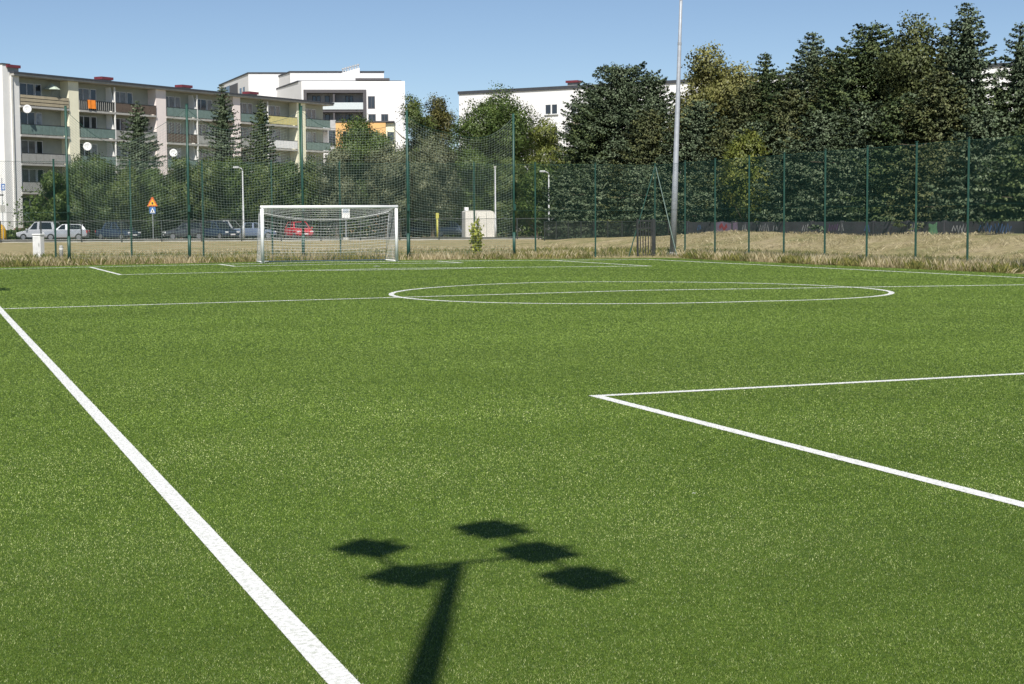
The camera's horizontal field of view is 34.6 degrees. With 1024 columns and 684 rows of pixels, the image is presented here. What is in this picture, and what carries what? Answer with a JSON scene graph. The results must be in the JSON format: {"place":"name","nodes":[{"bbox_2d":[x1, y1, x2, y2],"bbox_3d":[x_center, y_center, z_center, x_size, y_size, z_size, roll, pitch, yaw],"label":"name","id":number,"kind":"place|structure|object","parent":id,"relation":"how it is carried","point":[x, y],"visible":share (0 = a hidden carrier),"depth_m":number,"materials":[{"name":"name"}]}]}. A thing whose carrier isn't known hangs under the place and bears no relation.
{"place":"outdoors","nodes":[
{"label":"outdoors","id":0,"kind":"place"},
{"bbox_2d":[0,229,1023,273],"bbox_3d":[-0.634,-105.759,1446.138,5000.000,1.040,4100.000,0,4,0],"label":"ground","id":1,"kind":"structure","parent":0,"point":[322,244],"depth_m":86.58,"materials":[{"name":"plant"}]},
{"bbox_2d":[33,234,44,256],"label":"electric cabinet","id":2,"kind":"object","parent":1,"relation":"on","point":[40,244],"visible":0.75,"depth_m":73.73,"materials":[{"name":"white metal"}]},
{"bbox_2d":[35,168,72,224],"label":"leafy tree","id":3,"kind":"object","parent":1,"relation":"on","point":[59,194],"visible":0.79,"depth_m":148.98,"materials":[{"name":"green plant"}]},
{"bbox_2d":[48,153,95,226],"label":"leafy tree","id":4,"kind":"object","parent":1,"relation":"on","point":[75,206],"visible":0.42,"depth_m":150.47,"materials":[{"name":"green plant"}]},
{"bbox_2d":[75,151,123,238],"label":"leafy tree","id":5,"kind":"object","parent":1,"relation":"on","point":[100,190],"visible":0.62,"depth_m":149.76,"materials":[{"name":"green plant"}]},
{"bbox_2d":[104,165,148,238],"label":"leafy tree","id":6,"kind":"object","parent":1,"relation":"on","point":[137,184],"visible":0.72,"depth_m":148.78,"materials":[{"name":"green plant"}]},
{"bbox_2d":[92,101,177,238],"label":"spruce","id":7,"kind":"object","parent":1,"relation":"on","point":[138,128],"visible":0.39,"depth_m":151.55,"materials":[{"name":"green plant"}]},
{"bbox_2d":[136,165,174,238],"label":"leafy tree","id":8,"kind":"object","parent":1,"relation":"on","point":[157,182],"visible":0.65,"depth_m":149.47,"materials":[{"name":"green plant"}]},
{"bbox_2d":[0,63,333,238],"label":"apartment block","id":9,"kind":"structure","parent":1,"relation":"on","point":[36,133],"depth_m":169.72,"materials":[{"name":"grey paint"}]},
{"bbox_2d":[19,82,33,95],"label":"window","id":10,"kind":"structure","parent":9,"relation":"in","point":[24,88],"depth_m":160.74,"materials":[{"name":"clear glass"}]},
{"bbox_2d":[20,111,34,125],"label":"window","id":11,"kind":"structure","parent":9,"relation":"in","point":[25,118],"depth_m":160.98,"materials":[{"name":"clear glass"}]},
{"bbox_2d":[21,140,35,154],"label":"window","id":12,"kind":"structure","parent":9,"relation":"in","point":[27,146],"depth_m":161.21,"materials":[{"name":"glass"}]},
{"bbox_2d":[22,169,36,183],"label":"window","id":13,"kind":"structure","parent":9,"relation":"in","point":[33,177],"depth_m":161.45,"materials":[{"name":"glass"}]},
{"bbox_2d":[78,88,89,100],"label":"window","id":14,"kind":"structure","parent":9,"relation":"in","point":[83,92],"depth_m":167.43,"materials":[{"name":"glass"}]},
{"bbox_2d":[79,115,89,129],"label":"window","id":15,"kind":"structure","parent":9,"relation":"in","point":[84,121],"depth_m":167.63,"materials":[{"name":"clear glass"}]},
{"bbox_2d":[113,91,125,102],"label":"window","id":16,"kind":"structure","parent":9,"relation":"in","point":[120,97],"depth_m":171.95,"materials":[{"name":"glass"}]},
{"bbox_2d":[113,118,126,129],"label":"window","id":17,"kind":"structure","parent":9,"relation":"in","point":[119,125],"depth_m":172.07,"materials":[{"name":"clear glass"}]},
{"bbox_2d":[160,153,201,238],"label":"leafy tree","id":18,"kind":"object","parent":1,"relation":"on","point":[177,177],"visible":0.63,"depth_m":150.54,"materials":[{"name":"green plant"}]},
{"bbox_2d":[183,153,231,238],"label":"leafy tree","id":19,"kind":"object","parent":1,"relation":"on","point":[212,204],"visible":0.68,"depth_m":149.41,"materials":[{"name":"green plant"}]},
{"bbox_2d":[194,84,251,238],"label":"spruce","id":20,"kind":"object","parent":1,"relation":"on","point":[222,122],"visible":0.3,"depth_m":153.61,"materials":[{"name":"green plant"}]},
{"bbox_2d":[216,156,254,222],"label":"leafy tree","id":21,"kind":"object","parent":1,"relation":"on","point":[230,188],"visible":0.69,"depth_m":151.26,"materials":[{"name":"green plant"}]},
{"bbox_2d":[242,99,284,230],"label":"spruce","id":22,"kind":"object","parent":1,"relation":"on","point":[264,150],"visible":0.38,"depth_m":155.63,"materials":[{"name":"green plant"}]},
{"bbox_2d":[244,161,289,228],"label":"leafy tree","id":23,"kind":"object","parent":1,"relation":"on","point":[255,196],"visible":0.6,"depth_m":150.39,"materials":[{"name":"green plant"}]},
{"bbox_2d":[0,218,552,242],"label":"fence","id":24,"kind":"object","parent":1,"relation":"on","point":[252,239],"visible":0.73,"depth_m":138.16,"materials":[{"name":"metal"}]},
{"bbox_2d":[3,186,554,239],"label":"hedge","id":25,"kind":"object","parent":1,"relation":"on","point":[37,208],"visible":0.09,"depth_m":154.79,"materials":[{"name":"green plant"}]},
{"bbox_2d":[64,104,515,261],"bbox_3d":[-8.317,-6.115,64.752,17.935,6.325,0.282,-2,4,-20],"label":"ball stop net","id":26,"kind":"object","parent":1,"relation":"on","point":[69,223],"visible":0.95,"depth_m":64.50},
{"bbox_2d":[268,157,317,237],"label":"leafy tree","id":27,"kind":"object","parent":1,"relation":"on","point":[288,179],"visible":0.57,"depth_m":151.72,"materials":[{"name":"green plant"}]},
{"bbox_2d":[219,64,405,173],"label":"apartment building","id":28,"kind":"structure","parent":1,"relation":"on","point":[375,95],"depth_m":259.71,"materials":[{"name":"paint"}]},
{"bbox_2d":[296,152,329,237],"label":"leafy tree","id":29,"kind":"object","parent":1,"relation":"on","point":[308,168],"visible":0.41,"depth_m":153.49,"materials":[{"name":"green plant"}]},
{"bbox_2d":[0,159,654,258],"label":"wire fence","id":30,"kind":"object","parent":1,"relation":"on","point":[427,201],"visible":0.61,"depth_m":66.91,"materials":[{"name":"green metal"}]},
{"bbox_2d":[308,147,366,237],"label":"leafy tree","id":31,"kind":"object","parent":1,"relation":"on","point":[349,197],"visible":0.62,"depth_m":152.51,"materials":[{"name":"green plant"}]},
{"bbox_2d":[324,110,399,232],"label":"leafy tree","id":32,"kind":"object","parent":1,"relation":"on","point":[360,128],"visible":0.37,"depth_m":162.63,"materials":[{"name":"green plant"}]},
{"bbox_2d":[328,120,395,230],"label":"orange building","id":33,"kind":"structure","parent":1,"relation":"on","point":[376,124],"depth_m":244.72,"materials":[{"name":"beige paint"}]},
{"bbox_2d":[358,141,400,237],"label":"leafy tree","id":34,"kind":"object","parent":1,"relation":"on","point":[373,172],"visible":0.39,"depth_m":157.03,"materials":[{"name":"green plant"}]},
{"bbox_2d":[372,147,416,236],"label":"leafy tree","id":35,"kind":"object","parent":1,"relation":"on","point":[402,201],"visible":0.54,"depth_m":155.52,"materials":[{"name":"green plant"}]},
{"bbox_2d":[402,221,436,236],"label":"parked car","id":36,"kind":"object","parent":1,"relation":"on","point":[415,228],"visible":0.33,"depth_m":158.80,"materials":[{"name":"black paint"}]},
{"bbox_2d":[394,91,446,169],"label":"leafy tree","id":37,"kind":"object","parent":1,"relation":"on","point":[414,113],"visible":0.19,"depth_m":176.27,"materials":[{"name":"green plant"}]},
{"bbox_2d":[404,129,466,236],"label":"leafy tree","id":38,"kind":"object","parent":1,"relation":"on","point":[426,164],"visible":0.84,"depth_m":153.12,"materials":[{"name":"green plant"}]},
{"bbox_2d":[423,92,460,170],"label":"leafy tree","id":39,"kind":"object","parent":1,"relation":"on","point":[443,118],"visible":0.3,"depth_m":179.93,"materials":[{"name":"green plant"}]},
{"bbox_2d":[435,221,461,236],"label":"parked car","id":40,"kind":"object","parent":1,"relation":"on","point":[447,226],"visible":0.27,"depth_m":156.80,"materials":[{"name":"grey paint"}]},
{"bbox_2d":[448,145,497,217],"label":"leafy tree","id":41,"kind":"object","parent":1,"relation":"on","point":[479,168],"visible":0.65,"depth_m":156.13,"materials":[{"name":"green plant"}]},
{"bbox_2d":[468,216,484,252],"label":"sapling","id":42,"kind":"object","parent":1,"relation":"on","point":[476,235],"visible":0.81,"depth_m":68.33,"materials":[{"name":"green plant"}]},
{"bbox_2d":[462,207,494,236],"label":"kiosk","id":43,"kind":"object","parent":1,"relation":"on","point":[465,221],"visible":0.43,"depth_m":145.77,"materials":[{"name":"metal"}]},
{"bbox_2d":[444,80,543,234],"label":"leafy tree","id":44,"kind":"object","parent":1,"relation":"on","point":[486,118],"visible":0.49,"depth_m":173.61,"materials":[{"name":"green plant"}]},
{"bbox_2d":[480,156,528,235],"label":"leafy tree","id":45,"kind":"object","parent":1,"relation":"on","point":[505,170],"visible":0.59,"depth_m":152.60,"materials":[{"name":"green plant"}]},
{"bbox_2d":[0,258,1023,683],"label":"pitch","id":46,"kind":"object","parent":1,"relation":"on","point":[472,532],"visible":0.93,"depth_m":9.39,"materials":[{"name":"green plastic"}]},
{"bbox_2d":[256,205,397,262],"bbox_3d":[-7.000,-4.073,61.851,5.224,2.117,1.535,-2,4,-20],"label":"football goal","id":47,"kind":"object","parent":46,"relation":"on","point":[300,207],"visible":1,"depth_m":61.82,"materials":[{"name":"white paint"}]},
{"bbox_2d":[0,258,1023,683],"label":"turf blades","id":48,"kind":"object","parent":46,"relation":"on","point":[664,342],"visible":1,"depth_m":11.23,"materials":[{"name":"green plastic"}]},
{"bbox_2d":[0,259,1023,683],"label":"pitch markings","id":49,"kind":"object","parent":46,"relation":"on","point":[222,551],"visible":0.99,"depth_m":8.91,"materials":[{"name":"white paint"}]},
{"bbox_2d":[0,246,1023,272],"bbox_3d":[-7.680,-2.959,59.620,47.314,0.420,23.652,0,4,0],"label":"dry grass","id":50,"kind":"structure","parent":1,"relation":"on","point":[762,257],"depth_m":62.33,"materials":[{"name":"plant"}]},
{"bbox_2d":[511,161,559,236],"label":"leafy tree","id":51,"kind":"object","parent":1,"relation":"on","point":[529,206],"visible":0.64,"depth_m":148.71,"materials":[{"name":"green plant"}]},
{"bbox_2d":[525,115,574,187],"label":"leafy tree","id":52,"kind":"object","parent":1,"relation":"on","point":[545,145],"visible":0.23,"depth_m":165.44,"materials":[{"name":"green plant"}]},
{"bbox_2d":[533,168,592,239],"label":"spruce","id":53,"kind":"object","parent":1,"relation":"on","point":[567,179],"visible":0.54,"depth_m":133.43,"materials":[{"name":"green plant"}]},
{"bbox_2d":[542,85,617,225],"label":"spruce","id":54,"kind":"object","parent":1,"relation":"on","point":[576,101],"visible":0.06,"depth_m":146.60,"materials":[{"name":"green plant"}]},
{"bbox_2d":[541,106,622,237],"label":"spruce","id":55,"kind":"object","parent":1,"relation":"on","point":[586,137],"visible":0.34,"depth_m":137.49,"materials":[{"name":"green plant"}]},
{"bbox_2d":[562,159,627,238],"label":"spruce","id":56,"kind":"object","parent":1,"relation":"on","point":[600,168],"visible":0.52,"depth_m":126.71,"materials":[{"name":"green plant"}]},
{"bbox_2d":[555,61,672,224],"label":"spruce","id":57,"kind":"object","parent":1,"relation":"on","point":[620,84],"visible":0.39,"depth_m":137.38,"materials":[{"name":"green plant"}]},
{"bbox_2d":[544,221,683,240],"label":"fence","id":58,"kind":"object","parent":1,"relation":"on","point":[592,233],"visible":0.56,"depth_m":120.01,"materials":[{"name":"metal"}]},
{"bbox_2d":[598,165,664,236],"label":"spruce","id":59,"kind":"object","parent":1,"relation":"on","point":[636,180],"visible":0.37,"depth_m":118.46,"materials":[{"name":"green plant"}]},
{"bbox_2d":[637,219,655,255],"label":"gate","id":60,"kind":"structure","parent":1,"relation":"on","point":[652,227],"depth_m":71.49,"materials":[{"name":"metal"}]},
{"bbox_2d":[597,108,696,235],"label":"spruce","id":61,"kind":"object","parent":1,"relation":"on","point":[651,131],"visible":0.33,"depth_m":123.69,"materials":[{"name":"green plant"}]},
{"bbox_2d":[607,75,687,233],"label":"spruce","id":62,"kind":"object","parent":1,"relation":"on","point":[652,98],"visible":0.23,"depth_m":134.90,"materials":[{"name":"green plant"}]},
{"bbox_2d":[628,152,696,235],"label":"spruce","id":63,"kind":"object","parent":1,"relation":"on","point":[660,175],"visible":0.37,"depth_m":113.86,"materials":[{"name":"green plant"}]},
{"bbox_2d":[668,0,682,254],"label":"floodlight mast","id":64,"kind":"object","parent":1,"relation":"on","point":[676,134],"visible":0.74,"depth_m":72.94,"materials":[{"name":"metal"}]},
{"bbox_2d":[641,99,727,234],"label":"spruce","id":65,"kind":"object","parent":1,"relation":"on","point":[699,123],"visible":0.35,"depth_m":113.48,"materials":[{"name":"green plant"}]},
{"bbox_2d":[667,150,733,235],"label":"spruce","id":66,"kind":"object","parent":1,"relation":"on","point":[706,194],"visible":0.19,"depth_m":106.50,"materials":[{"name":"green plant"}]},
{"bbox_2d":[666,40,763,164],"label":"leafy tree","id":67,"kind":"object","parent":1,"relation":"on","point":[712,81],"visible":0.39,"depth_m":120.93,"materials":[{"name":"green plant"}]},
{"bbox_2d":[678,116,751,230],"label":"spruce","id":68,"kind":"object","parent":1,"relation":"on","point":[732,125],"visible":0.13,"depth_m":106.53,"materials":[{"name":"green plant"}]},
{"bbox_2d":[694,83,770,220],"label":"spruce","id":69,"kind":"object","parent":1,"relation":"on","point":[750,103],"visible":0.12,"depth_m":110.73,"materials":[{"name":"green plant"}]},
{"bbox_2d":[458,62,1015,230],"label":"white building","id":70,"kind":"structure","parent":1,"relation":"on","point":[546,101],"depth_m":220.96,"materials":[{"name":"paint"}]},
{"bbox_2d":[545,104,557,114],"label":"window","id":71,"kind":"structure","parent":70,"relation":"in","point":[550,109],"depth_m":220.89,"materials":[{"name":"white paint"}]},
{"bbox_2d":[692,119,788,233],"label":"spruce","id":72,"kind":"object","parent":1,"relation":"on","point":[756,126],"visible":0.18,"depth_m":102.64,"materials":[{"name":"green plant"}]},
{"bbox_2d":[711,126,775,221],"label":"leafy tree","id":73,"kind":"object","parent":1,"relation":"on","point":[743,147],"visible":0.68,"depth_m":101.13,"materials":[{"name":"green plant"}]},
{"bbox_2d":[741,52,782,132],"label":"spruce","id":74,"kind":"object","parent":1,"relation":"on","point":[765,70],"visible":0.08,"depth_m":114.83,"materials":[{"name":"green plant"}]},
{"bbox_2d":[748,69,797,164],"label":"spruce","id":75,"kind":"object","parent":1,"relation":"on","point":[778,85],"visible":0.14,"depth_m":109.07,"materials":[{"name":"green plant"}]},
{"bbox_2d":[741,148,820,231],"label":"spruce","id":76,"kind":"object","parent":1,"relation":"on","point":[761,188],"visible":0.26,"depth_m":96.72,"materials":[{"name":"green plant"}]},
{"bbox_2d":[759,88,812,218],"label":"spruce","id":77,"kind":"object","parent":1,"relation":"on","point":[789,108],"visible":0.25,"depth_m":103.62,"materials":[{"name":"green plant"}]},
{"bbox_2d":[768,62,815,159],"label":"spruce","id":78,"kind":"object","parent":1,"relation":"on","point":[792,68],"visible":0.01,"depth_m":109.75,"materials":[{"name":"green plant"}]},
{"bbox_2d":[766,31,831,150],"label":"spruce","id":79,"kind":"object","parent":1,"relation":"on","point":[811,59],"visible":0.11,"depth_m":106.59,"materials":[{"name":"green plant"}]},
{"bbox_2d":[790,51,843,218],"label":"spruce","id":80,"kind":"object","parent":1,"relation":"on","point":[820,68],"visible":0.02,"depth_m":103.59,"materials":[{"name":"green plant"}]},
{"bbox_2d":[766,109,877,221],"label":"spruce","id":81,"kind":"object","parent":1,"relation":"on","point":[820,140],"visible":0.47,"depth_m":95.09,"materials":[{"name":"green plant"}]},
{"bbox_2d":[789,45,883,220],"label":"spruce","id":82,"kind":"object","parent":1,"relation":"on","point":[843,68],"visible":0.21,"depth_m":98.86,"materials":[{"name":"green plant"}]},
{"bbox_2d":[654,136,1023,266],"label":"wire fence","id":83,"kind":"object","parent":1,"relation":"on","point":[825,203],"visible":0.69,"depth_m":57.60,"materials":[{"name":"green metal"}]},
{"bbox_2d":[799,20,903,218],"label":"spruce","id":84,"kind":"object","parent":1,"relation":"on","point":[871,45],"visible":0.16,"depth_m":99.59,"materials":[{"name":"green plant"}]},
{"bbox_2d":[807,100,900,229],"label":"spruce","id":85,"kind":"object","parent":1,"relation":"on","point":[860,125],"visible":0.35,"depth_m":90.68,"materials":[{"name":"green plant"}]},
{"bbox_2d":[686,220,1023,235],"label":"concrete wall","id":86,"kind":"structure","parent":1,"relation":"on","point":[837,229],"depth_m":85.27,"materials":[{"name":"grey concrete"}]},
{"bbox_2d":[864,47,897,132],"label":"spruce","id":87,"kind":"object","parent":1,"relation":"on","point":[875,93],"visible":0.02,"depth_m":99.25,"materials":[{"name":"green plant"}]},
{"bbox_2d":[834,94,942,221],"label":"spruce","id":88,"kind":"object","parent":1,"relation":"on","point":[895,129],"visible":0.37,"depth_m":88.20,"materials":[{"name":"green plant"}]},
{"bbox_2d":[850,90,959,221],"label":"spruce","id":89,"kind":"object","parent":1,"relation":"on","point":[912,95],"visible":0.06,"depth_m":89.35,"materials":[{"name":"green plant"}]},
{"bbox_2d":[871,10,954,140],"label":"leafy tree","id":90,"kind":"object","parent":1,"relation":"on","point":[906,66],"visible":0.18,"depth_m":95.25,"materials":[{"name":"green plant"}]},
{"bbox_2d":[890,35,974,188],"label":"spruce","id":91,"kind":"object","parent":1,"relation":"on","point":[942,53],"visible":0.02,"depth_m":95.59,"materials":[{"name":"green plant"}]},
{"bbox_2d":[886,139,993,229],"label":"spruce","id":92,"kind":"object","parent":1,"relation":"on","point":[926,206],"visible":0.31,"depth_m":82.18,"materials":[{"name":"green plant"}]},
{"bbox_2d":[881,69,999,221],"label":"spruce","id":93,"kind":"object","parent":1,"relation":"on","point":[934,128],"visible":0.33,"depth_m":86.56,"materials":[{"name":"green plant"}]},
{"bbox_2d":[894,2,1008,216],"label":"spruce","id":94,"kind":"object","parent":1,"relation":"on","point":[967,67],"visible":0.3,"depth_m":88.98,"materials":[{"name":"green plant"}]},
{"bbox_2d":[921,104,1023,220],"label":"spruce","id":95,"kind":"object","parent":1,"relation":"on","point":[985,127],"visible":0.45,"depth_m":79.75,"materials":[{"name":"green plant"}]},
{"bbox_2d":[954,86,1023,213],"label":"spruce","id":96,"kind":"object","parent":1,"relation":"on","point":[998,106],"visible":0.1,"depth_m":84.94,"materials":[{"name":"green plant"}]},
{"bbox_2d":[963,124,1023,234],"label":"spruce","id":97,"kind":"object","parent":1,"relation":"on","point":[1019,151],"visible":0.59,"depth_m":76.07,"materials":[{"name":"green plant"}]},
{"bbox_2d":[970,22,1023,206],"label":"spruce","id":98,"kind":"object","parent":1,"relation":"on","point":[1016,72],"visible":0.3,"depth_m":84.89,"materials":[{"name":"green plant"}]},
{"bbox_2d":[0,0,1023,191],"label":"sky","id":99,"kind":"structure","parent":0,"point":[446,48],"materials":[{"name":"blue"}]},
{"label":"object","id":100,"kind":"structure","parent":0,"visible":0},
{"bbox_2d":[16,222,60,239],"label":"parked car","id":101,"kind":"object","parent":100,"relation":"on","point":[28,232],"visible":0.38,"depth_m":146.92,"materials":[{"name":"white paint"}]},
{"bbox_2d":[42,224,89,239],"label":"parked car","id":102,"kind":"object","parent":100,"relation":"on","point":[73,231],"visible":0.69,"depth_m":145.30,"materials":[{"name":"silver metal"}]},
{"bbox_2d":[95,222,140,238],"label":"parked car","id":103,"kind":"object","parent":100,"relation":"on","point":[116,230],"visible":0.67,"depth_m":146.03,"materials":[{"name":"blue paint"}]},
{"bbox_2d":[162,223,200,238],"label":"parked car","id":104,"kind":"object","parent":100,"relation":"on","point":[177,230],"visible":0.59,"depth_m":146.44,"materials":[{"name":"paint"}]},
{"bbox_2d":[202,221,239,238],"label":"parked car","id":105,"kind":"object","parent":100,"relation":"on","point":[216,234],"visible":0.62,"depth_m":145.79,"materials":[{"name":"blue paint"}]},
{"bbox_2d":[233,222,275,237],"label":"parked car","id":106,"kind":"object","parent":100,"relation":"on","point":[247,230],"visible":0.35,"depth_m":147.87,"materials":[{"name":"grey paint"}]},
{"bbox_2d":[284,222,313,237],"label":"parked car","id":107,"kind":"object","parent":100,"relation":"on","point":[299,229],"visible":0.53,"depth_m":146.92,"materials":[{"name":"red paint"}]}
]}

